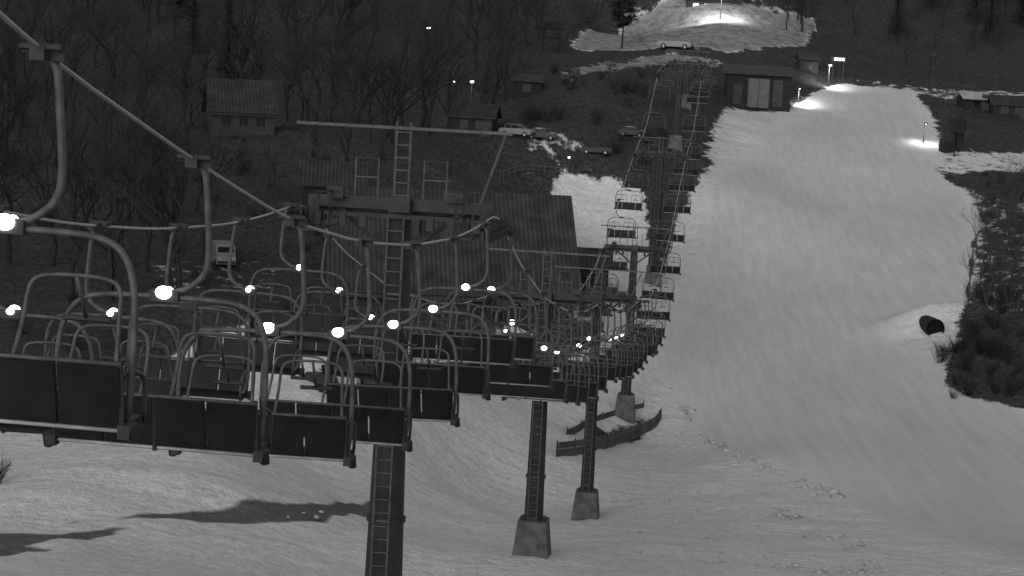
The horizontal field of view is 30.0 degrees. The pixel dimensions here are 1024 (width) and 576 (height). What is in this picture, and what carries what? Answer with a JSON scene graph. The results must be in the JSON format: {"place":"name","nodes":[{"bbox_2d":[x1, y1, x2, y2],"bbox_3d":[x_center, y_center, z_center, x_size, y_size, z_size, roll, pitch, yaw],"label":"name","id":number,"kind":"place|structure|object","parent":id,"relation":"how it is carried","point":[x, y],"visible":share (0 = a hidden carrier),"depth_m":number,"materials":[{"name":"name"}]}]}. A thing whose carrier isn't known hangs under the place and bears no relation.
{"place":"outdoors","nodes":[
{"label":"outdoors","id":0,"kind":"place"},
{"bbox_2d":[0,0,1023,575],"bbox_3d":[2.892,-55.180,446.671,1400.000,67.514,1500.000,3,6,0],"label":"snowy ground","id":1,"kind":"structure","parent":0,"point":[830,236],"depth_m":153.97,"materials":[{"name":"white snow"}]},
{"bbox_2d":[212,240,235,266],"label":"parked van","id":2,"kind":"object","parent":1,"relation":"on","point":[220,251],"visible":0.69,"depth_m":144.52,"materials":[{"name":"paint"}]},
{"bbox_2d":[206,106,274,137],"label":"walls","id":3,"kind":"structure","parent":1,"relation":"on","point":[251,129],"depth_m":190.00,"materials":[{"name":"paint"}]},
{"bbox_2d":[201,77,280,117],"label":"roof","id":4,"kind":"structure","parent":3,"relation":"on","point":[242,95],"depth_m":191.21,"materials":[{"name":"grey metal"}]},
{"bbox_2d":[221,116,264,126],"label":"windows","id":5,"kind":"structure","parent":3,"relation":"attached to","point":[244,121],"depth_m":189.95,"materials":[{"name":"black glass"}]},
{"bbox_2d":[218,142,312,157],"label":"wooden fence","id":6,"kind":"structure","parent":1,"relation":"on","point":[297,150],"depth_m":183.50,"materials":[{"name":"grey wood"}]},
{"bbox_2d":[0,0,566,309],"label":"bare forest","id":7,"kind":"object","parent":1,"relation":"on","point":[143,149],"visible":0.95,"depth_m":187.53,"materials":[{"name":"grey plant"}]},
{"bbox_2d":[305,365,338,393],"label":"snowmobile","id":8,"kind":"object","parent":1,"relation":"on","point":[320,376],"visible":0.28,"depth_m":109.95,"materials":[{"name":"paint"}]},
{"bbox_2d":[298,159,367,204],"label":"wooden cabin","id":9,"kind":"object","parent":1,"relation":"on","point":[316,176],"visible":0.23,"depth_m":168.81,"materials":[{"name":"grey wood"}]},
{"bbox_2d":[286,121,512,575],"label":"chairlift tower","id":10,"kind":"structure","parent":1,"relation":"on","point":[386,518],"depth_m":45.53,"materials":[{"name":"metal"}]},
{"bbox_2d":[322,185,581,357],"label":"ski lodge","id":11,"kind":"structure","parent":1,"relation":"on","point":[538,222],"depth_m":146.43,"materials":[{"name":"grey wood"}]},
{"bbox_2d":[448,102,501,137],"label":"hut","id":12,"kind":"object","parent":1,"relation":"on","point":[488,120],"visible":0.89,"depth_m":197.68,"materials":[{"name":"grey wood"}]},
{"bbox_2d":[0,57,1023,398],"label":"undergrowth","id":13,"kind":"object","parent":1,"relation":"on","point":[990,347],"visible":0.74,"depth_m":163.89,"materials":[{"name":"black plant"}]},
{"bbox_2d":[498,123,535,136],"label":"parked car","id":14,"kind":"object","parent":1,"relation":"on","point":[518,128],"visible":0.92,"depth_m":198.04,"materials":[{"name":"paint"}]},
{"bbox_2d":[511,73,543,99],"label":"garden shed","id":15,"kind":"structure","parent":1,"relation":"on","point":[533,85],"depth_m":223.19,"materials":[{"name":"grey wood"}]},
{"bbox_2d":[499,164,563,181],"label":"guard rail","id":16,"kind":"object","parent":1,"relation":"on","point":[532,169],"visible":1,"depth_m":194.58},
{"bbox_2d":[527,127,557,139],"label":"parked car","id":17,"kind":"object","parent":1,"relation":"on","point":[542,132],"visible":0.95,"depth_m":198.61,"materials":[{"name":"paint"}]},
{"bbox_2d":[483,248,609,559],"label":"chairlift tower","id":18,"kind":"structure","parent":1,"relation":"on","point":[532,536],"depth_m":80.78,"materials":[{"name":"metal"}]},
{"bbox_2d":[542,22,564,52],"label":"wooden lookout","id":19,"kind":"object","parent":1,"relation":"on","point":[554,26],"visible":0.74,"depth_m":251.86,"materials":[{"name":"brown wood"}]},
{"bbox_2d":[161,0,1023,78],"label":"conifer forest","id":20,"kind":"object","parent":1,"relation":"on","point":[976,2],"visible":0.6,"depth_m":244.43,"materials":[{"name":"black plant"}]},
{"bbox_2d":[577,247,612,290],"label":"lodge annex","id":21,"kind":"object","parent":1,"relation":"on","point":[587,261],"visible":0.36,"depth_m":161.00,"materials":[{"name":"grey wood"}]},
{"bbox_2d":[580,142,611,154],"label":"parked car","id":22,"kind":"object","parent":1,"relation":"on","point":[591,147],"visible":1,"depth_m":199.80,"materials":[{"name":"paint"}]},
{"bbox_2d":[554,266,644,520],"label":"chairlift tower","id":23,"kind":"structure","parent":1,"relation":"on","point":[586,503],"depth_m":110.14,"materials":[{"name":"metal"}]},
{"bbox_2d":[0,11,706,311],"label":"haul cable","id":24,"kind":"object","parent":23,"relation":"attached to","point":[16,28],"visible":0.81,"depth_m":27.51,"materials":[{"name":"metal"}]},
{"bbox_2d":[0,204,93,433],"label":"lift chair","id":25,"kind":"object","parent":24,"relation":"hanging from","point":[13,311],"visible":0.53,"depth_m":27.09,"materials":[{"name":"paint"}]},
{"bbox_2d":[0,42,147,443],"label":"lift chair","id":26,"kind":"object","parent":24,"relation":"hanging from","point":[90,394],"visible":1,"depth_m":15.88,"materials":[{"name":"paint"}]},
{"bbox_2d":[44,220,181,395],"bbox_3d":[-6.620,0.544,31.559,2.517,3.267,0.693,5,6,9],"label":"lift chair","id":27,"kind":"object","parent":24,"relation":"hanging from","point":[162,386],"visible":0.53,"depth_m":31.57,"materials":[{"name":"paint"}]},
{"bbox_2d":[42,153,272,465],"bbox_3d":[-3.730,0.171,20.605,2.517,3.267,0.693,4,6,8],"label":"lift chair","id":28,"kind":"object","parent":24,"relation":"hanging from","point":[174,423],"visible":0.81,"depth_m":20.43,"materials":[{"name":"paint"}]},
{"bbox_2d":[123,223,250,400],"bbox_3d":[-6.078,0.439,35.954,2.517,3.267,0.693,4,6,5],"label":"lift chair","id":29,"kind":"object","parent":24,"relation":"hanging from","point":[202,385],"visible":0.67,"depth_m":36.20,"materials":[{"name":"paint"}]},
{"bbox_2d":[188,217,304,375],"bbox_3d":[-5.557,0.168,40.313,2.517,3.267,0.693,5,6,7],"label":"lift chair","id":30,"kind":"object","parent":24,"relation":"hanging from","point":[231,345],"visible":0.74,"depth_m":40.57,"materials":[{"name":"paint"}]},
{"bbox_2d":[168,215,355,468],"bbox_3d":[-3.196,0.647,25.100,2.517,3.267,0.693,3,6,7],"label":"lift chair","id":31,"kind":"object","parent":24,"relation":"hanging from","point":[327,438],"visible":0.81,"depth_m":24.92,"materials":[{"name":"paint"}]},
{"bbox_2d":[244,202,350,344],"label":"lift chair","id":32,"kind":"object","parent":24,"relation":"hanging from","point":[312,322],"visible":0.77,"depth_m":44.87,"materials":[{"name":"paint"}]},
{"bbox_2d":[259,236,412,451],"bbox_3d":[-2.678,0.807,29.571,2.517,3.267,0.693,4,6,7],"label":"lift chair","id":33,"kind":"object","parent":24,"relation":"hanging from","point":[388,426],"visible":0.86,"depth_m":29.39,"materials":[{"name":"paint"}]},
{"bbox_2d":[290,231,381,359],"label":"lift chair","id":34,"kind":"object","parent":24,"relation":"hanging from","point":[308,348],"visible":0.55,"depth_m":49.18,"materials":[{"name":"paint"}]},
{"bbox_2d":[326,263,410,379],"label":"lift chair","id":35,"kind":"object","parent":24,"relation":"hanging from","point":[365,373],"visible":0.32,"depth_m":53.70,"materials":[{"name":"paint"}]},
{"bbox_2d":[326,241,459,426],"bbox_3d":[-2.099,0.770,34.020,2.517,3.267,0.693,2,6,9],"label":"lift chair","id":36,"kind":"object","parent":24,"relation":"hanging from","point":[439,405],"visible":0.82,"depth_m":33.84,"materials":[{"name":"paint"}]},
{"bbox_2d":[373,235,490,400],"bbox_3d":[-1.575,0.540,38.453,2.517,3.267,0.693,3,6,9],"label":"lift chair","id":37,"kind":"object","parent":24,"relation":"hanging from","point":[473,380],"visible":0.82,"depth_m":38.29,"materials":[{"name":"paint"}]},
{"bbox_2d":[408,221,516,368],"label":"lift chair","id":38,"kind":"object","parent":24,"relation":"hanging from","point":[502,351],"visible":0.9,"depth_m":42.70,"materials":[{"name":"paint"}]},
{"bbox_2d":[441,230,537,363],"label":"lift chair","id":39,"kind":"object","parent":24,"relation":"hanging from","point":[525,348],"visible":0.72,"depth_m":47.13,"materials":[{"name":"paint"}]},
{"bbox_2d":[466,268,554,389],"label":"lift chair","id":40,"kind":"object","parent":24,"relation":"hanging from","point":[541,375],"visible":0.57,"depth_m":51.68,"materials":[{"name":"paint"}]},
{"bbox_2d":[487,291,568,403],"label":"lift chair","id":41,"kind":"object","parent":24,"relation":"hanging from","point":[559,392],"visible":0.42,"depth_m":56.22,"materials":[{"name":"paint"}]},
{"bbox_2d":[502,302,579,405],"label":"lift chair","id":42,"kind":"object","parent":24,"relation":"hanging from","point":[572,392],"visible":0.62,"depth_m":60.69,"materials":[{"name":"paint"}]},
{"bbox_2d":[517,308,589,405],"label":"lift chair","id":43,"kind":"object","parent":24,"relation":"hanging from","point":[583,394],"visible":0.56,"depth_m":65.15,"materials":[{"name":"paint"}]},
{"bbox_2d":[537,309,598,400],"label":"lift chair","id":44,"kind":"object","parent":24,"relation":"hanging from","point":[593,389],"visible":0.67,"depth_m":69.60,"materials":[{"name":"paint"}]},
{"bbox_2d":[549,307,607,393],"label":"lift chair","id":45,"kind":"object","parent":24,"relation":"hanging from","point":[602,384],"visible":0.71,"depth_m":74.06,"materials":[{"name":"paint"}]},
{"bbox_2d":[559,303,617,382],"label":"lift chair","id":46,"kind":"object","parent":24,"relation":"hanging from","point":[611,373],"visible":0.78,"depth_m":78.50,"materials":[{"name":"paint"}]},
{"bbox_2d":[567,304,621,379],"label":"lift chair","id":47,"kind":"object","parent":24,"relation":"hanging from","point":[618,373],"visible":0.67,"depth_m":82.97,"materials":[{"name":"paint"}]},
{"bbox_2d":[576,308,627,380],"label":"lift chair","id":48,"kind":"object","parent":24,"relation":"hanging from","point":[623,374],"visible":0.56,"depth_m":87.43,"materials":[{"name":"paint"}]},
{"bbox_2d":[586,252,618,293],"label":"lift chair","id":49,"kind":"object","parent":24,"relation":"hanging from","point":[612,290],"visible":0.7,"depth_m":141.33,"materials":[{"name":"paint"}]},
{"bbox_2d":[585,310,634,378],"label":"lift chair","id":50,"kind":"object","parent":24,"relation":"hanging from","point":[630,368],"visible":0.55,"depth_m":91.90,"materials":[{"name":"paint"}]},
{"bbox_2d":[597,228,627,269],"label":"lift chair","id":51,"kind":"object","parent":24,"relation":"hanging from","point":[613,265],"visible":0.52,"depth_m":149.58,"materials":[{"name":"paint"}]},
{"bbox_2d":[592,309,638,374],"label":"lift chair","id":52,"kind":"object","parent":24,"relation":"hanging from","point":[636,364],"visible":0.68,"depth_m":96.36,"materials":[{"name":"paint"}]},
{"bbox_2d":[606,199,635,238],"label":"lift chair","id":53,"kind":"object","parent":24,"relation":"hanging from","point":[623,234],"visible":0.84,"depth_m":157.71,"materials":[{"name":"paint"}]},
{"bbox_2d":[599,308,643,370],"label":"lift chair","id":54,"kind":"object","parent":24,"relation":"hanging from","point":[640,366],"visible":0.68,"depth_m":100.81,"materials":[{"name":"paint"}]},
{"bbox_2d":[605,303,647,363],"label":"lift chair","id":55,"kind":"object","parent":24,"relation":"hanging from","point":[641,353],"visible":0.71,"depth_m":105.24,"materials":[{"name":"paint"}]},
{"bbox_2d":[614,172,642,210],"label":"lift chair","id":56,"kind":"object","parent":24,"relation":"hanging from","point":[629,206],"visible":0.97,"depth_m":165.90,"materials":[{"name":"paint"}]},
{"bbox_2d":[612,300,653,357],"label":"lift chair","id":57,"kind":"object","parent":24,"relation":"hanging from","point":[650,351],"visible":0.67,"depth_m":109.66,"materials":[{"name":"paint"}]},
{"bbox_2d":[622,153,648,189],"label":"lift chair","id":58,"kind":"object","parent":24,"relation":"hanging from","point":[639,184],"visible":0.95,"depth_m":174.09,"materials":[{"name":"paint"}]},
{"bbox_2d":[617,300,656,355],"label":"lift chair","id":59,"kind":"object","parent":24,"relation":"hanging from","point":[654,346],"visible":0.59,"depth_m":114.12,"materials":[{"name":"paint"}]},
{"bbox_2d":[620,300,658,353],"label":"lift chair","id":60,"kind":"object","parent":24,"relation":"hanging from","point":[648,302],"visible":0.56,"depth_m":118.59,"materials":[{"name":"paint"}]},
{"bbox_2d":[628,138,654,173],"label":"lift chair","id":61,"kind":"object","parent":24,"relation":"hanging from","point":[650,169],"visible":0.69,"depth_m":182.34,"materials":[{"name":"paint"}]},
{"bbox_2d":[627,295,662,346],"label":"lift chair","id":62,"kind":"object","parent":24,"relation":"hanging from","point":[660,340],"visible":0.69,"depth_m":123.01,"materials":[{"name":"paint"}]},
{"bbox_2d":[629,289,665,338],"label":"lift chair","id":63,"kind":"object","parent":24,"relation":"hanging from","point":[648,330],"visible":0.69,"depth_m":127.43,"materials":[{"name":"paint"}]},
{"bbox_2d":[635,274,670,321],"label":"lift chair","id":64,"kind":"object","parent":24,"relation":"hanging from","point":[666,315],"visible":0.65,"depth_m":133.85,"materials":[{"name":"paint"}]},
{"bbox_2d":[642,97,665,129],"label":"lift chair","id":65,"kind":"object","parent":24,"relation":"hanging from","point":[653,125],"visible":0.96,"depth_m":198.62,"materials":[{"name":"paint"}]},
{"bbox_2d":[640,257,674,301],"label":"lift chair","id":66,"kind":"object","parent":24,"relation":"hanging from","point":[669,296],"visible":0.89,"depth_m":140.29,"materials":[{"name":"paint"}]},
{"bbox_2d":[647,71,670,101],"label":"lift chair","id":67,"kind":"object","parent":24,"relation":"hanging from","point":[659,97],"visible":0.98,"depth_m":206.68,"materials":[{"name":"paint"}]},
{"bbox_2d":[649,233,680,274],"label":"lift chair","id":68,"kind":"object","parent":24,"relation":"hanging from","point":[653,269],"visible":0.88,"depth_m":148.50,"materials":[{"name":"paint"}]},
{"bbox_2d":[654,203,684,243],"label":"lift chair","id":69,"kind":"object","parent":24,"relation":"hanging from","point":[674,238],"visible":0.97,"depth_m":156.67,"materials":[{"name":"paint"}]},
{"bbox_2d":[662,176,690,214],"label":"lift chair","id":70,"kind":"object","parent":24,"relation":"hanging from","point":[668,209],"visible":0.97,"depth_m":164.82,"materials":[{"name":"paint"}]},
{"bbox_2d":[668,156,694,192],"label":"lift chair","id":71,"kind":"object","parent":24,"relation":"hanging from","point":[689,188],"visible":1,"depth_m":173.01,"materials":[{"name":"paint"}]},
{"bbox_2d":[672,142,697,176],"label":"lift chair","id":72,"kind":"object","parent":24,"relation":"hanging from","point":[678,171],"visible":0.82,"depth_m":181.24,"materials":[{"name":"paint"}]},
{"bbox_2d":[681,101,705,132],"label":"lift chair","id":73,"kind":"object","parent":24,"relation":"hanging from","point":[690,128],"visible":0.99,"depth_m":197.56,"materials":[{"name":"paint"}]},
{"bbox_2d":[686,74,708,104],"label":"lift chair","id":74,"kind":"object","parent":24,"relation":"hanging from","point":[696,99],"visible":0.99,"depth_m":205.61,"materials":[{"name":"paint"}]},
{"bbox_2d":[566,401,643,434],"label":"board fence","id":75,"kind":"object","parent":1,"relation":"on","point":[577,428],"visible":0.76,"depth_m":140.78,"materials":[{"name":"grey wood"}]},
{"bbox_2d":[556,408,661,456],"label":"board fence","id":76,"kind":"object","parent":1,"relation":"on","point":[626,435],"visible":0.91,"depth_m":134.96,"materials":[{"name":"grey wood"}]},
{"bbox_2d":[608,0,637,47],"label":"pine tree","id":77,"kind":"object","parent":1,"relation":"on","point":[628,18],"visible":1,"depth_m":260.47,"materials":[{"name":"black plant"}]},
{"bbox_2d":[618,126,646,136],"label":"parked car","id":78,"kind":"object","parent":1,"relation":"on","point":[631,130],"visible":0.91,"depth_m":206.80,"materials":[{"name":"paint"}]},
{"bbox_2d":[601,225,670,424],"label":"chairlift tower","id":79,"kind":"structure","parent":1,"relation":"on","point":[625,406],"depth_m":142.51,"materials":[{"name":"metal"}]},
{"bbox_2d":[287,388,1005,575],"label":"snow clumps","id":80,"kind":"object","parent":1,"relation":"on","point":[819,487],"visible":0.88,"depth_m":109.24,"materials":[{"name":"white snow"}]},
{"bbox_2d":[632,136,689,287],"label":"chairlift tower","id":81,"kind":"structure","parent":1,"relation":"on","point":[657,207],"depth_m":173.69,"materials":[{"name":"metal"}]},
{"bbox_2d":[657,35,692,49],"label":"parked car","id":82,"kind":"object","parent":1,"relation":"on","point":[665,41],"visible":1,"depth_m":257.16,"materials":[{"name":"paint"}]},
{"bbox_2d":[656,54,703,151],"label":"chairlift tower","id":83,"kind":"structure","parent":1,"relation":"on","point":[676,135],"depth_m":205.62,"materials":[{"name":"metal"}]},
{"bbox_2d":[666,50,710,109],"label":"chairlift tower","id":84,"kind":"structure","parent":1,"relation":"on","point":[685,95],"depth_m":226.15,"materials":[{"name":"metal"}]},
{"bbox_2d":[686,0,743,7],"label":"hilltop lodge","id":85,"kind":"structure","parent":1,"relation":"on","point":[690,3],"depth_m":289.56,"materials":[{"name":"paint"}]},
{"bbox_2d":[722,64,795,111],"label":"lift station hut","id":86,"kind":"object","parent":1,"relation":"on","point":[759,87],"visible":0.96,"depth_m":239.09,"materials":[{"name":"grey wood"}]},
{"bbox_2d":[733,78,783,108],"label":"sliding door","id":87,"kind":"structure","parent":86,"relation":"in","point":[758,93],"depth_m":239.01,"materials":[{"name":"paint"}]},
{"bbox_2d":[795,52,819,73],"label":"ticket booth","id":88,"kind":"object","parent":1,"relation":"on","point":[808,62],"visible":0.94,"depth_m":257.50,"materials":[{"name":"grey wood"}]},
{"bbox_2d":[602,0,1023,51],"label":"hilltop trees","id":89,"kind":"object","parent":1,"relation":"on","point":[800,11],"visible":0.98,"depth_m":284.43,"materials":[{"name":"grey plant"}]},
{"bbox_2d":[880,16,919,67],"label":"bare tree","id":90,"kind":"object","parent":1,"relation":"on","point":[902,39],"visible":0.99,"depth_m":269.15,"materials":[{"name":"grey plant"}]},
{"bbox_2d":[919,315,944,336],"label":"culvert pipe","id":91,"kind":"object","parent":1,"relation":"on","point":[929,325],"visible":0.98,"depth_m":159.69,"materials":[{"name":"black metal"}]},
{"bbox_2d":[920,22,953,75],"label":"bare tree","id":92,"kind":"object","parent":1,"relation":"on","point":[934,44],"visible":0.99,"depth_m":263.42,"materials":[{"name":"grey plant"}]},
{"bbox_2d":[939,116,966,156],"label":"snow cannon","id":93,"kind":"object","parent":1,"relation":"on","point":[956,126],"visible":0.96,"depth_m":223.07,"materials":[{"name":"black metal"}]},
{"bbox_2d":[953,91,988,110],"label":"house","id":94,"kind":"structure","parent":1,"relation":"on","point":[968,100],"depth_m":246.04,"materials":[{"name":"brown wood"}]},
{"bbox_2d":[963,198,1008,253],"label":"birch tree","id":95,"kind":"object","parent":1,"relation":"on","point":[976,238],"visible":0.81,"depth_m":180.20,"materials":[{"name":"grey plant"}]},
{"bbox_2d":[958,244,1021,314],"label":"birch tree","id":96,"kind":"object","parent":1,"relation":"on","point":[988,295],"visible":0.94,"depth_m":160.76,"materials":[{"name":"grey plant"}]},
{"bbox_2d":[970,181,1014,239],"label":"birch tree","id":97,"kind":"object","parent":1,"relation":"on","point":[1001,189],"visible":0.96,"depth_m":184.27,"materials":[{"name":"grey plant"}]},
{"bbox_2d":[978,210,1013,285],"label":"birch tree","id":98,"kind":"object","parent":1,"relation":"on","point":[989,253],"visible":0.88,"depth_m":168.23,"materials":[{"name":"grey plant"}]},
{"bbox_2d":[978,203,1013,279],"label":"birch tree","id":99,"kind":"object","parent":1,"relation":"on","point":[1000,238],"visible":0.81,"depth_m":172.04,"materials":[{"name":"grey plant"}]},
{"bbox_2d":[974,189,1023,277],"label":"birch tree","id":100,"kind":"object","parent":1,"relation":"on","point":[1015,249],"visible":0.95,"depth_m":170.06,"materials":[{"name":"grey plant"}]},
{"bbox_2d":[978,252,1023,325],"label":"birch tree","id":101,"kind":"object","parent":1,"relation":"on","point":[1009,304],"visible":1,"depth_m":158.64,"materials":[{"name":"grey plant"}]},
{"bbox_2d":[982,223,1023,312],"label":"birch tree","id":102,"kind":"object","parent":1,"relation":"on","point":[1022,293],"visible":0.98,"depth_m":160.28,"materials":[{"name":"grey plant"}]},
{"bbox_2d":[986,94,1023,120],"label":"house","id":103,"kind":"structure","parent":1,"relation":"on","point":[1011,107],"depth_m":242.46,"materials":[{"name":"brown wood"}]},
{"bbox_2d":[993,186,1023,268],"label":"birch tree","id":104,"kind":"object","parent":1,"relation":"on","point":[1010,245],"visible":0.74,"depth_m":174.19,"materials":[{"name":"grey plant"}]},
{"bbox_2d":[993,161,1023,232],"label":"birch tree","id":105,"kind":"object","parent":1,"relation":"on","point":[1020,194],"visible":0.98,"depth_m":184.19,"materials":[{"name":"grey plant"}]},
{"bbox_2d":[998,151,1023,223],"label":"birch tree","id":106,"kind":"object","parent":1,"relation":"on","point":[1009,180],"visible":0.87,"depth_m":188.94,"materials":[{"name":"grey plant"}]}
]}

